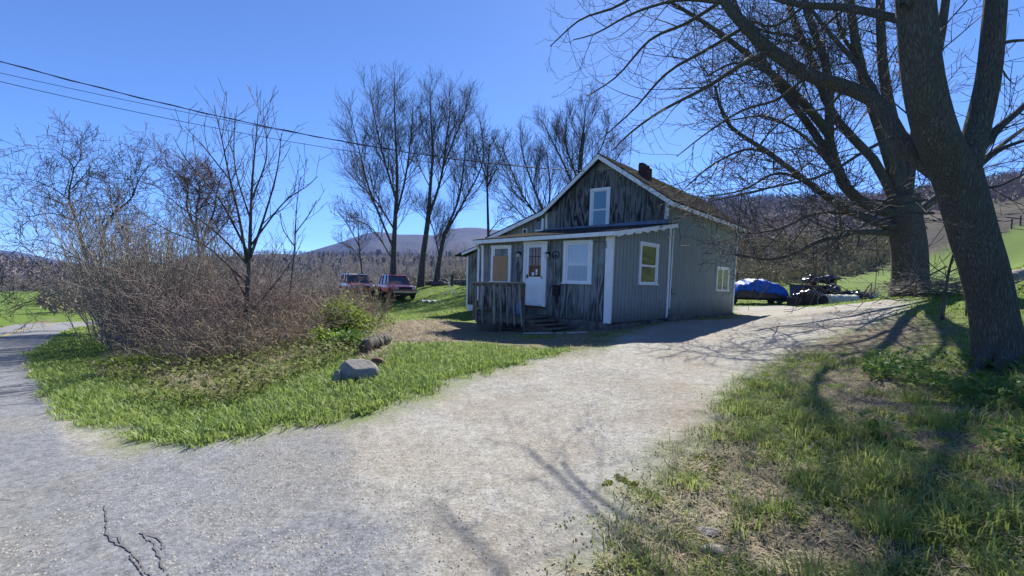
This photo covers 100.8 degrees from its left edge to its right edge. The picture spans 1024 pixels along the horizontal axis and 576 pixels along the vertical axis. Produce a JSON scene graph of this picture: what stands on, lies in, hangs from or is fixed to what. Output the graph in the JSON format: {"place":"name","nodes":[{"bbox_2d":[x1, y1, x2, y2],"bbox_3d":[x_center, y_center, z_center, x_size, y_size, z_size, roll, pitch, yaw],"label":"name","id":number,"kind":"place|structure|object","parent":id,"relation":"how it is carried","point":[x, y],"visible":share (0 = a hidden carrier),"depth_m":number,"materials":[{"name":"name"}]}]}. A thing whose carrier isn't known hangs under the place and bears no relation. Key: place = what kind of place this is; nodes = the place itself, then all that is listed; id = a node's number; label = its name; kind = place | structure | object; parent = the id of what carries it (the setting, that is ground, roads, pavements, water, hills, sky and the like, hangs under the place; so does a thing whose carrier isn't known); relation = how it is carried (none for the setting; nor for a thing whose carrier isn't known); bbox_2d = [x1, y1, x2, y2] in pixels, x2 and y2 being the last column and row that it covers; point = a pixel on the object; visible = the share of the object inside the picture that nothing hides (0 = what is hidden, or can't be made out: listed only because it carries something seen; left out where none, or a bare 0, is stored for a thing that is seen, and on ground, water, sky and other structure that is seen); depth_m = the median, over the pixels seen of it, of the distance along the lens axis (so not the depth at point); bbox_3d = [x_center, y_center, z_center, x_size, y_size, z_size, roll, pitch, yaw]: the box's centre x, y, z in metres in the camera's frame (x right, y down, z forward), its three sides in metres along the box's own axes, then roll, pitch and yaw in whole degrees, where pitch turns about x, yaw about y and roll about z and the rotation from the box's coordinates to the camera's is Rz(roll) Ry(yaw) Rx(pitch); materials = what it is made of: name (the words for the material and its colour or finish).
{"place":"outdoors","nodes":[
{"label":"outdoors","id":0,"kind":"place"},
{"bbox_2d":[0,321,105,575],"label":"road","id":1,"kind":"structure","parent":0,"point":[29,457],"depth_m":3.34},
{"bbox_2d":[0,322,91,336],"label":"road line","id":2,"kind":"object","parent":1,"relation":"on","point":[24,329],"visible":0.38,"depth_m":20.82,"materials":[{"name":"white paint"}]},
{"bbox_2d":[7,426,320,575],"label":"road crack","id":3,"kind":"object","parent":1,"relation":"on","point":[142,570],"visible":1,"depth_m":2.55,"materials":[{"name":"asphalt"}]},
{"bbox_2d":[0,228,498,266],"bbox_3d":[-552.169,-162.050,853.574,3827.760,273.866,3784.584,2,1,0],"label":"mountain","id":4,"kind":"structure","parent":0,"point":[466,236],"depth_m":1409.14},
{"bbox_2d":[24,339,571,450],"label":"verge grass","id":5,"kind":"structure","parent":0,"point":[261,409],"depth_m":5.78,"materials":[{"name":"plant"}]},
{"bbox_2d":[0,298,917,575],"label":"driveway","id":6,"kind":"structure","parent":0,"point":[507,459],"depth_m":3.60,"materials":[{"name":"gravel"}]},
{"bbox_2d":[513,355,775,575],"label":"moss","id":7,"kind":"object","parent":6,"relation":"on","point":[634,483],"visible":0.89,"depth_m":3.37,"materials":[{"name":"plant"}]},
{"bbox_2d":[667,315,681,320],"bbox_3d":[5.623,1.036,14.652,0.252,0.224,0.900,3,1,44],"label":"stone block","id":8,"kind":"object","parent":6,"relation":"on","point":[674,318],"depth_m":14.45,"materials":[{"name":"stone"}]},
{"bbox_2d":[0,262,1023,575],"bbox_3d":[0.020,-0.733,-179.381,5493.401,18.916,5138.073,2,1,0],"label":"ground","id":9,"kind":"structure","parent":0,"point":[464,330],"depth_m":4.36,"materials":[{"name":"plant"}]},
{"bbox_2d":[0,106,128,332],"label":"bare tree","id":10,"kind":"object","parent":9,"relation":"on","point":[72,169],"visible":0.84,"depth_m":21.15,"materials":[{"name":"brown plant"}]},
{"bbox_2d":[6,186,181,341],"bbox_3d":[-15.570,-0.827,16.632,4.710,5.910,6.260,1,1,-30],"label":"bare shrub","id":11,"kind":"object","parent":9,"relation":"on","point":[92,256],"visible":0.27,"depth_m":15.30,"materials":[{"name":"brown plant"}]},
{"bbox_2d":[24,135,177,306],"bbox_3d":[-21.457,-3.515,22.908,5.907,9.459,4.946,2,1,0],"label":"bare tree","id":12,"kind":"object","parent":9,"relation":"on","point":[126,189],"visible":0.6,"depth_m":22.76,"materials":[{"name":"brown plant"}]},
{"bbox_2d":[3,226,202,342],"bbox_3d":[-14.294,-0.129,15.592,5.060,4.435,4.330,1,1,-36],"label":"bare shrub","id":13,"kind":"object","parent":9,"relation":"on","point":[90,324],"visible":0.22,"depth_m":14.46,"materials":[{"name":"brown plant"}]},
{"bbox_2d":[0,195,210,345],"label":"bare shrub","id":14,"kind":"object","parent":9,"relation":"on","point":[112,342],"visible":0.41,"depth_m":13.34,"materials":[{"name":"brown plant"}]},
{"bbox_2d":[40,221,175,336],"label":"bare shrub","id":15,"kind":"object","parent":9,"relation":"on","point":[103,263],"visible":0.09,"depth_m":16.88,"materials":[{"name":"brown plant"}]},
{"bbox_2d":[3,172,236,347],"bbox_3d":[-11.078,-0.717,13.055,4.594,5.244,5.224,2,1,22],"label":"bare shrub","id":16,"kind":"object","parent":9,"relation":"on","point":[96,268],"visible":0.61,"depth_m":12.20,"materials":[{"name":"brown plant"}]},
{"bbox_2d":[17,197,246,350],"bbox_3d":[-10.695,-0.330,12.355,4.694,4.485,4.772,2,1,0],"label":"bare shrub","id":17,"kind":"object","parent":9,"relation":"on","point":[118,297],"visible":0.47,"depth_m":11.92,"materials":[{"name":"brown plant"}]},
{"bbox_2d":[94,352,176,370],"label":"green shrub","id":18,"kind":"object","parent":9,"relation":"on","point":[141,358],"visible":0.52,"depth_m":9.26,"materials":[{"name":"green plant"}]},
{"bbox_2d":[34,229,241,328],"bbox_3d":[-14.291,-0.120,17.081,5.566,4.682,5.444,1,1,-17],"label":"bare shrub","id":19,"kind":"object","parent":9,"relation":"on","point":[119,259],"visible":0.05,"depth_m":16.01,"materials":[{"name":"brown plant"}]},
{"bbox_2d":[89,313,243,362],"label":"bramble thicket","id":20,"kind":"object","parent":9,"relation":"on","point":[137,339],"visible":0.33,"depth_m":9.66,"materials":[{"name":"plant"}]},
{"bbox_2d":[102,177,236,320],"bbox_3d":[-11.978,-0.985,14.988,4.135,6.038,4.061,1,1,-43],"label":"bare shrub","id":21,"kind":"object","parent":9,"relation":"on","point":[181,239],"visible":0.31,"depth_m":14.74,"materials":[{"name":"brown plant"}]},
{"bbox_2d":[50,246,309,354],"bbox_3d":[-8.412,0.279,11.425,5.452,3.014,5.367,2,1,28],"label":"bramble thicket","id":22,"kind":"object","parent":9,"relation":"on","point":[143,310],"visible":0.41,"depth_m":10.80,"materials":[{"name":"brown plant"}]},
{"bbox_2d":[101,216,269,345],"bbox_3d":[-9.687,-0.147,12.884,4.027,4.049,3.783,2,1,0],"label":"bare shrub","id":23,"kind":"object","parent":9,"relation":"on","point":[181,284],"visible":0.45,"depth_m":12.28,"materials":[{"name":"brown plant"}]},
{"bbox_2d":[121,122,267,254],"bbox_3d":[-18.409,-4.126,24.812,7.329,10.845,5.585,1,1,-28],"label":"bare tree","id":24,"kind":"object","parent":9,"relation":"on","point":[185,181],"visible":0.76,"depth_m":24.71,"materials":[{"name":"brown plant"}]},
{"bbox_2d":[117,321,275,369],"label":"bramble thicket","id":25,"kind":"object","parent":9,"relation":"on","point":[194,348],"visible":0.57,"depth_m":8.64,"materials":[{"name":"plant"}]},
{"bbox_2d":[66,249,335,360],"bbox_3d":[-7.221,0.419,10.529,5.060,2.626,5.026,1,1,-15],"label":"bramble thicket","id":26,"kind":"object","parent":9,"relation":"on","point":[225,308],"visible":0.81,"depth_m":9.79,"materials":[{"name":"brown plant"}]},
{"bbox_2d":[110,232,291,328],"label":"bare shrub","id":27,"kind":"object","parent":9,"relation":"on","point":[220,261],"visible":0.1,"depth_m":16.87,"materials":[{"name":"brown plant"}]},
{"bbox_2d":[94,78,332,341],"bbox_3d":[-7.061,-1.709,10.551,4.692,6.930,2.014,1,1,-29],"label":"young tree","id":28,"kind":"object","parent":9,"relation":"on","point":[249,252],"visible":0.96,"depth_m":10.50,"materials":[{"name":"brown plant"}]},
{"bbox_2d":[0,249,464,281],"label":"woods","id":29,"kind":"object","parent":9,"relation":"on","point":[262,252],"visible":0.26,"depth_m":239.45,"materials":[{"name":"plant"}]},
{"bbox_2d":[149,308,316,364],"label":"bramble thicket","id":30,"kind":"object","parent":9,"relation":"on","point":[201,336],"visible":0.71,"depth_m":8.97,"materials":[{"name":"plant"}]},
{"bbox_2d":[152,258,327,321],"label":"bramble thicket","id":31,"kind":"object","parent":9,"relation":"on","point":[270,282],"visible":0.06,"depth_m":16.31,"materials":[{"name":"brown plant"}]},
{"bbox_2d":[191,222,289,327],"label":"bare shrub","id":32,"kind":"object","parent":9,"relation":"on","point":[269,260],"visible":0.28,"depth_m":15.27,"materials":[{"name":"brown plant"}]},
{"bbox_2d":[142,257,352,339],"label":"bramble thicket","id":33,"kind":"object","parent":9,"relation":"on","point":[272,293],"visible":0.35,"depth_m":11.44,"materials":[{"name":"brown plant"}]},
{"bbox_2d":[100,315,396,406],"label":"bank weeds","id":34,"kind":"object","parent":9,"relation":"on","point":[234,379],"visible":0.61,"depth_m":7.34,"materials":[{"name":"green plant"}]},
{"bbox_2d":[36,270,465,314],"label":"hedge scrub","id":35,"kind":"object","parent":9,"relation":"on","point":[412,279],"visible":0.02,"depth_m":54.10,"materials":[{"name":"plant"}]},
{"bbox_2d":[194,313,323,363],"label":"bramble thicket","id":36,"kind":"object","parent":9,"relation":"on","point":[247,341],"visible":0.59,"depth_m":9.15,"materials":[{"name":"plant"}]},
{"bbox_2d":[86,318,452,400],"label":"brush litter","id":37,"kind":"object","parent":9,"relation":"on","point":[403,322],"visible":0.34,"depth_m":9.17,"materials":[{"name":"brown plant"}]},
{"bbox_2d":[207,285,361,349],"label":"bramble thicket","id":38,"kind":"object","parent":9,"relation":"on","point":[304,319],"visible":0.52,"depth_m":10.41,"materials":[{"name":"plant"}]},
{"bbox_2d":[203,255,375,326],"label":"bramble thicket","id":39,"kind":"object","parent":9,"relation":"on","point":[311,295],"visible":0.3,"depth_m":13.56,"materials":[{"name":"brown plant"}]},
{"bbox_2d":[272,162,329,314],"bbox_3d":[-5.999,-1.333,12.006,1.487,4.686,0.947,2,1,0],"label":"sapling","id":40,"kind":"object","parent":9,"relation":"on","point":[295,231],"visible":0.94,"depth_m":11.96,"materials":[{"name":"brown plant"}]},
{"bbox_2d":[263,273,369,318],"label":"bramble thicket","id":41,"kind":"object","parent":9,"relation":"on","point":[318,293],"visible":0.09,"depth_m":16.26,"materials":[{"name":"brown plant"}]},
{"bbox_2d":[255,288,378,337],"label":"bramble thicket","id":42,"kind":"object","parent":9,"relation":"on","point":[335,316],"visible":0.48,"depth_m":11.53,"materials":[{"name":"plant"}]},
{"bbox_2d":[304,323,342,346],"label":"green shrub","id":43,"kind":"object","parent":9,"relation":"on","point":[321,333],"visible":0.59,"depth_m":10.12,"materials":[{"name":"green plant"}]},
{"bbox_2d":[332,370,341,382],"bbox_3d":[-2.591,1.338,6.277,0.125,0.250,0.070,2,1,0],"label":"stone marker","id":44,"kind":"object","parent":9,"relation":"on","point":[337,374],"visible":0.65,"depth_m":6.26,"materials":[{"name":"stone"}]},
{"bbox_2d":[306,290,378,332],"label":"green shrub","id":45,"kind":"object","parent":9,"relation":"on","point":[363,318],"visible":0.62,"depth_m":11.74,"materials":[{"name":"green plant"}]},
{"bbox_2d":[322,327,375,349],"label":"green shrub","id":46,"kind":"object","parent":9,"relation":"on","point":[348,334],"visible":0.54,"depth_m":9.26,"materials":[{"name":"green plant"}]},
{"bbox_2d":[329,196,374,272],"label":"bare tree","id":47,"kind":"object","parent":9,"relation":"on","point":[359,248],"visible":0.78,"depth_m":51.85,"materials":[{"name":"brown plant"}]},
{"bbox_2d":[339,273,375,297],"bbox_3d":[-11.893,-0.220,32.398,2.096,1.865,4.780,1,1,-31],"label":"parked car","id":48,"kind":"object","parent":9,"relation":"on","point":[363,280],"visible":0.54,"depth_m":31.69,"materials":[{"name":"red paint"}]},
{"bbox_2d":[338,359,378,380],"bbox_3d":[-2.345,1.280,6.509,0.599,0.358,0.422,2,1,0],"label":"boulder","id":49,"kind":"object","parent":9,"relation":"on","point":[355,367],"visible":0.71,"depth_m":6.39,"materials":[{"name":"stone"}]},
{"bbox_2d":[332,280,397,325],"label":"bare shrub","id":50,"kind":"object","parent":9,"relation":"on","point":[378,306],"visible":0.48,"depth_m":13.27,"materials":[{"name":"plant"}]},
{"bbox_2d":[359,333,391,352],"bbox_3d":[-2.924,1.170,9.056,0.332,0.324,1.128,2,1,3],"label":"log","id":51,"kind":"object","parent":9,"relation":"on","point":[377,341],"visible":0.96,"depth_m":8.72,"materials":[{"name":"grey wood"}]},
{"bbox_2d":[371,357,385,365],"bbox_3d":[-2.316,1.272,7.335,0.262,0.144,0.188,2,1,0],"label":"rotten stump","id":52,"kind":"object","parent":9,"relation":"on","point":[376,360],"visible":0.53,"depth_m":7.26,"materials":[{"name":"wood"}]},
{"bbox_2d":[326,59,441,274],"bbox_3d":[-11.436,-10.113,37.717,10.516,20.646,7.121,2,1,0],"label":"bare tree","id":53,"kind":"object","parent":9,"relation":"on","point":[396,190],"visible":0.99,"depth_m":37.45,"materials":[{"name":"brown plant"}]},
{"bbox_2d":[377,274,417,298],"bbox_3d":[-8.994,-0.162,32.998,2.096,1.865,4.780,1,1,-31],"label":"parked car","id":54,"kind":"object","parent":9,"relation":"on","point":[402,286],"visible":0.91,"depth_m":32.12,"materials":[{"name":"red paint"}]},
{"bbox_2d":[405,62,481,286],"bbox_3d":[-6.730,-10.630,40.008,7.342,21.480,5.982,1,1,-15],"label":"bare tree","id":55,"kind":"object","parent":9,"relation":"on","point":[422,261],"visible":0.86,"depth_m":39.71,"materials":[{"name":"brown plant"}]},
{"bbox_2d":[425,278,465,285],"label":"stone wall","id":56,"kind":"structure","parent":9,"relation":"on","point":[442,282],"depth_m":40.98,"materials":[{"name":"stone"}]},
{"bbox_2d":[402,88,508,285],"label":"bare tree","id":57,"kind":"object","parent":9,"relation":"on","point":[447,229],"visible":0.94,"depth_m":40.62,"materials":[{"name":"brown plant"}]},
{"bbox_2d":[466,123,518,235],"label":"bare tree","id":58,"kind":"object","parent":9,"relation":"on","point":[489,182],"visible":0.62,"depth_m":43.67,"materials":[{"name":"brown plant"}]},
{"bbox_2d":[0,264,1023,400],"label":"lawn grass","id":59,"kind":"structure","parent":9,"relation":"on","point":[411,315],"depth_m":16.21,"materials":[{"name":"plant"}]},
{"bbox_2d":[157,182,873,292],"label":"woods","id":60,"kind":"object","parent":9,"relation":"on","point":[329,278],"visible":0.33,"depth_m":81.56,"materials":[{"name":"plant"}]},
{"bbox_2d":[492,327,555,333],"bbox_3d":[0.285,1.251,12.704,0.130,0.216,3.169,1,1,-35],"label":"plank","id":61,"kind":"object","parent":9,"relation":"on","point":[525,330],"visible":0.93,"depth_m":12.55,"materials":[{"name":"grey wood"}]},
{"bbox_2d":[485,115,575,222],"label":"bare tree","id":62,"kind":"object","parent":9,"relation":"on","point":[534,186],"visible":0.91,"depth_m":42.33,"materials":[{"name":"brown plant"}]},
{"bbox_2d":[524,332,563,333],"bbox_3d":[0.856,1.227,11.522,1.095,0.113,0.070,2,1,17],"label":"plank","id":63,"kind":"object","parent":9,"relation":"on","point":[542,332],"visible":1,"depth_m":11.50,"materials":[{"name":"wood"}]},
{"bbox_2d":[520,80,635,186],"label":"bare tree","id":64,"kind":"object","parent":9,"relation":"on","point":[582,138],"visible":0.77,"depth_m":45.38,"materials":[{"name":"brown plant"}]},
{"bbox_2d":[455,153,746,331],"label":"house","id":65,"kind":"structure","parent":9,"relation":"on","point":[620,261],"depth_m":14.27,"materials":[{"name":"grey"}]},
{"bbox_2d":[0,61,582,170],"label":"power cable","id":66,"kind":"object","parent":65,"relation":"attached to","point":[261,125],"visible":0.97,"depth_m":11.39,"materials":[{"name":"rubber"}]},
{"bbox_2d":[0,81,585,174],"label":"power cable","id":67,"kind":"object","parent":65,"relation":"attached to","point":[265,137],"visible":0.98,"depth_m":11.49,"materials":[{"name":"rubber"}]},
{"bbox_2d":[2,73,584,171],"bbox_3d":[-5.085,-4.575,12.331,17.054,0.595,0.012,1,1,-24],"label":"power cable","id":68,"kind":"object","parent":65,"relation":"attached to","point":[265,127],"visible":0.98,"depth_m":11.45,"materials":[{"name":"rubber"}]},
{"bbox_2d":[489,245,511,281],"bbox_3d":[-0.385,-0.812,14.225,0.879,1.243,0.083,2,1,34],"label":"window frame","id":69,"kind":"structure","parent":65,"relation":"in","point":[501,255],"depth_m":14.20,"materials":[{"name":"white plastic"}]},
{"bbox_2d":[516,302,519,314],"bbox_3d":[0.278,0.586,13.215,0.274,0.500,0.274,2,1,0],"label":"water jug","id":70,"kind":"object","parent":65,"relation":"on","point":[518,309],"visible":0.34,"depth_m":13.11,"materials":[{"name":"blue plastic"}]},
{"bbox_2d":[525,244,543,305],"bbox_3d":[0.722,-0.416,13.498,0.708,1.955,0.093,2,1,34],"label":"door","id":71,"kind":"structure","parent":65,"relation":"in","point":[534,254],"depth_m":13.50,"materials":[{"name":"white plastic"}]},
{"bbox_2d":[535,218,543,231],"bbox_3d":[1.121,-2.562,17.247,0.371,0.542,0.099,2,1,34],"label":"window frame","id":72,"kind":"structure","parent":65,"relation":"in","point":[540,222],"depth_m":17.26,"materials":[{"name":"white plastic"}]},
{"bbox_2d":[561,240,593,283],"bbox_3d":[1.947,-0.773,12.668,1.009,1.310,0.083,2,1,34],"label":"window frame","id":73,"kind":"structure","parent":65,"relation":"in","point":[577,256],"depth_m":12.67,"materials":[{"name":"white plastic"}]},
{"bbox_2d":[589,187,610,226],"bbox_3d":[3.283,-3.022,15.833,0.832,1.434,0.084,2,1,34],"label":"window frame","id":74,"kind":"structure","parent":65,"relation":"in","point":[599,213],"depth_m":15.85,"materials":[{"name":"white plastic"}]},
{"bbox_2d":[637,241,659,284],"bbox_3d":[4.403,-0.772,13.583,1.262,1.356,0.086,1,1,-45],"label":"window frame","id":75,"kind":"structure","parent":65,"relation":"in","point":[649,252],"depth_m":13.58,"materials":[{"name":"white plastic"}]},
{"bbox_2d":[715,266,729,290],"bbox_3d":[9.070,-0.381,18.195,1.498,1.040,0.083,1,1,-45],"label":"window frame","id":76,"kind":"structure","parent":65,"relation":"in","point":[721,275],"depth_m":18.17,"materials":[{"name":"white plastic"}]},
{"bbox_2d":[649,319,659,323],"bbox_3d":[4.604,1.085,13.762,0.588,0.154,0.278,1,1,-37],"label":"stone block","id":77,"kind":"object","parent":9,"relation":"on","point":[653,321],"depth_m":13.61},
{"bbox_2d":[680,315,690,319],"bbox_3d":[6.256,1.069,15.322,0.745,0.191,0.274,1,1,-37],"label":"stone block","id":78,"kind":"object","parent":9,"relation":"on","point":[685,317],"depth_m":15.18,"materials":[{"name":"stone"}]},
{"bbox_2d":[697,526,722,537],"bbox_3d":[1.260,1.541,2.675,0.152,0.048,0.115,2,1,0],"label":"flat stone","id":79,"kind":"object","parent":9,"relation":"on","point":[711,530],"visible":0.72,"depth_m":2.65,"materials":[{"name":"stone"}]},
{"bbox_2d":[700,543,724,555],"bbox_3d":[1.183,1.550,2.504,0.144,0.048,0.109,2,1,0],"label":"flat stone","id":80,"kind":"object","parent":9,"relation":"on","point":[721,550],"visible":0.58,"depth_m":2.49,"materials":[{"name":"stone"}]},
{"bbox_2d":[734,273,786,303],"bbox_3d":[16.786,0.049,28.886,3.919,2.066,1.778,2,1,0],"label":"utility trailer","id":81,"kind":"object","parent":9,"relation":"on","point":[770,298],"visible":0.68,"depth_m":28.01,"materials":[{"name":"metal"}]},
{"bbox_2d":[734,278,789,302],"bbox_3d":[16.731,0.237,28.909,4.117,1.775,2.284,2,1,0],"label":"tarpaulin","id":82,"kind":"object","parent":81,"relation":"on","point":[748,284],"visible":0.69,"depth_m":27.98,"materials":[{"name":"plastic"}]},
{"bbox_2d":[534,0,1023,374],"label":"maple tree","id":83,"kind":"object","parent":9,"relation":"on","point":[942,152],"visible":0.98,"depth_m":5.71,"materials":[{"name":"brown plant"}]},
{"bbox_2d":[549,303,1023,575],"bbox_3d":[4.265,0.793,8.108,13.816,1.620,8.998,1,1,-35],"label":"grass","id":84,"kind":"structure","parent":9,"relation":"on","point":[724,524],"depth_m":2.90,"materials":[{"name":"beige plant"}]},
{"bbox_2d":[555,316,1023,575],"bbox_3d":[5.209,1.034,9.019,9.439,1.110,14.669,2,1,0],"label":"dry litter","id":85,"kind":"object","parent":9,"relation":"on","point":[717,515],"visible":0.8,"depth_m":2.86,"materials":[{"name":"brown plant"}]},
{"bbox_2d":[786,297,802,305],"bbox_3d":[17.796,0.869,26.561,0.782,0.584,0.760,2,1,0],"label":"black basket","id":86,"kind":"object","parent":9,"relation":"on","point":[791,301],"visible":0.67,"depth_m":26.24,"materials":[{"name":"plastic"}]},
{"bbox_3d":[18.062,0.520,26.633,1.114,0.616,0.668,2,1,0],"label":"bin bag","id":87,"kind":"object","parent":86,"relation":"in","visible":0},
{"bbox_2d":[801,287,818,293],"bbox_3d":[18.830,0.224,26.822,1.264,0.533,0.827,2,1,0],"label":"bin bag","id":88,"kind":"object","parent":87,"relation":"on","point":[807,290],"visible":0.46,"depth_m":26.57,"materials":[{"name":"plastic"}]},
{"bbox_2d":[797,293,819,305],"bbox_3d":[18.420,0.781,26.309,0.916,0.871,0.860,2,1,0],"label":"tub","id":89,"kind":"object","parent":9,"relation":"on","point":[807,300],"visible":0.45,"depth_m":25.93,"materials":[{"name":"plastic"}]},
{"bbox_2d":[735,227,890,282],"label":"scrub","id":90,"kind":"object","parent":9,"relation":"on","point":[882,241],"visible":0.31,"depth_m":65.20,"materials":[{"name":"plant"}]},
{"bbox_2d":[789,284,837,296],"bbox_3d":[19.909,0.526,27.954,2.329,1.451,1.560,2,1,0],"label":"black bin","id":91,"kind":"object","parent":9,"relation":"on","point":[792,290],"visible":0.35,"depth_m":27.68,"materials":[{"name":"plastic"}]},
{"bbox_2d":[801,275,825,284],"bbox_3d":[19.617,-0.504,27.709,1.458,0.784,0.976,2,1,0],"label":"bin bag","id":92,"kind":"object","parent":91,"relation":"in","point":[813,279],"visible":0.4,"depth_m":27.39,"materials":[{"name":"plastic"}]},
{"bbox_2d":[821,273,839,284],"bbox_3d":[20.827,-0.601,27.716,1.349,0.761,0.970,2,1,0],"label":"bin bag","id":93,"kind":"object","parent":91,"relation":"on","point":[832,280],"visible":0.61,"depth_m":27.52,"materials":[{"name":"plastic"}]},
{"bbox_2d":[823,283,840,294],"bbox_3d":[20.267,0.134,26.916,0.891,0.873,0.702,2,1,0],"label":"bin bag","id":94,"kind":"object","parent":91,"relation":"in","point":[834,290],"visible":0.49,"depth_m":26.67,"materials":[{"name":"plastic"}]},
{"bbox_2d":[630,0,1023,314],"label":"maple tree","id":95,"kind":"object","parent":9,"relation":"on","point":[896,175],"visible":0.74,"depth_m":13.66,"materials":[{"name":"brown plant"}]},
{"bbox_2d":[817,294,860,304],"bbox_3d":[19.849,0.812,25.709,2.242,0.863,0.844,1,1,-10],"label":"drain pipe","id":96,"kind":"object","parent":9,"relation":"on","point":[838,298],"visible":0.53,"depth_m":25.42,"materials":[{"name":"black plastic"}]},
{"bbox_2d":[857,283,872,299],"bbox_3d":[21.662,0.294,26.034,1.240,1.237,0.530,2,1,0],"label":"chair frame","id":97,"kind":"object","parent":9,"relation":"on","point":[866,294],"visible":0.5,"depth_m":25.80,"materials":[{"name":"black metal"}]},
{"bbox_2d":[912,252,956,319],"bbox_3d":[8.751,-0.613,8.405,1.729,2.531,0.532,1,1,-12],"label":"sapling","id":98,"kind":"object","parent":9,"relation":"on","point":[942,314],"visible":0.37,"depth_m":8.58,"materials":[{"name":"brown plant"}]},
{"bbox_2d":[848,238,1023,298],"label":"brush pile","id":99,"kind":"object","parent":9,"relation":"on","point":[953,289],"visible":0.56,"depth_m":13.00,"materials":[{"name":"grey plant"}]},
{"bbox_2d":[1012,268,1023,282],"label":"log","id":100,"kind":"object","parent":99,"relation":"on","point":[1018,274],"visible":0.46,"depth_m":12.40,"materials":[{"name":"white wood"}]},
{"bbox_2d":[858,346,1023,451],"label":"ground ivy","id":101,"kind":"object","parent":9,"relation":"on","point":[959,386],"visible":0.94,"depth_m":4.56,"materials":[{"name":"green plant"}]},
{"bbox_2d":[0,195,1023,291],"bbox_3d":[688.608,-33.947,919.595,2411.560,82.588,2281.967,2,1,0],"label":"hills","id":102,"kind":"structure","parent":0,"point":[1013,238],"depth_m":72.41,"materials":[{"name":"plant"}]},
{"bbox_2d":[15,176,993,277],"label":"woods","id":103,"kind":"object","parent":102,"relation":"on","point":[414,259],"visible":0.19,"depth_m":273.01,"materials":[{"name":"plant"}]},
{"bbox_2d":[700,167,1023,239],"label":"woods","id":104,"kind":"object","parent":102,"relation":"on","point":[1016,186],"visible":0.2,"depth_m":107.47,"materials":[{"name":"plant"}]},
{"bbox_2d":[0,0,1023,265],"label":"sky","id":105,"kind":"structure","parent":0,"point":[155,50],"materials":[{"name":"blue"}]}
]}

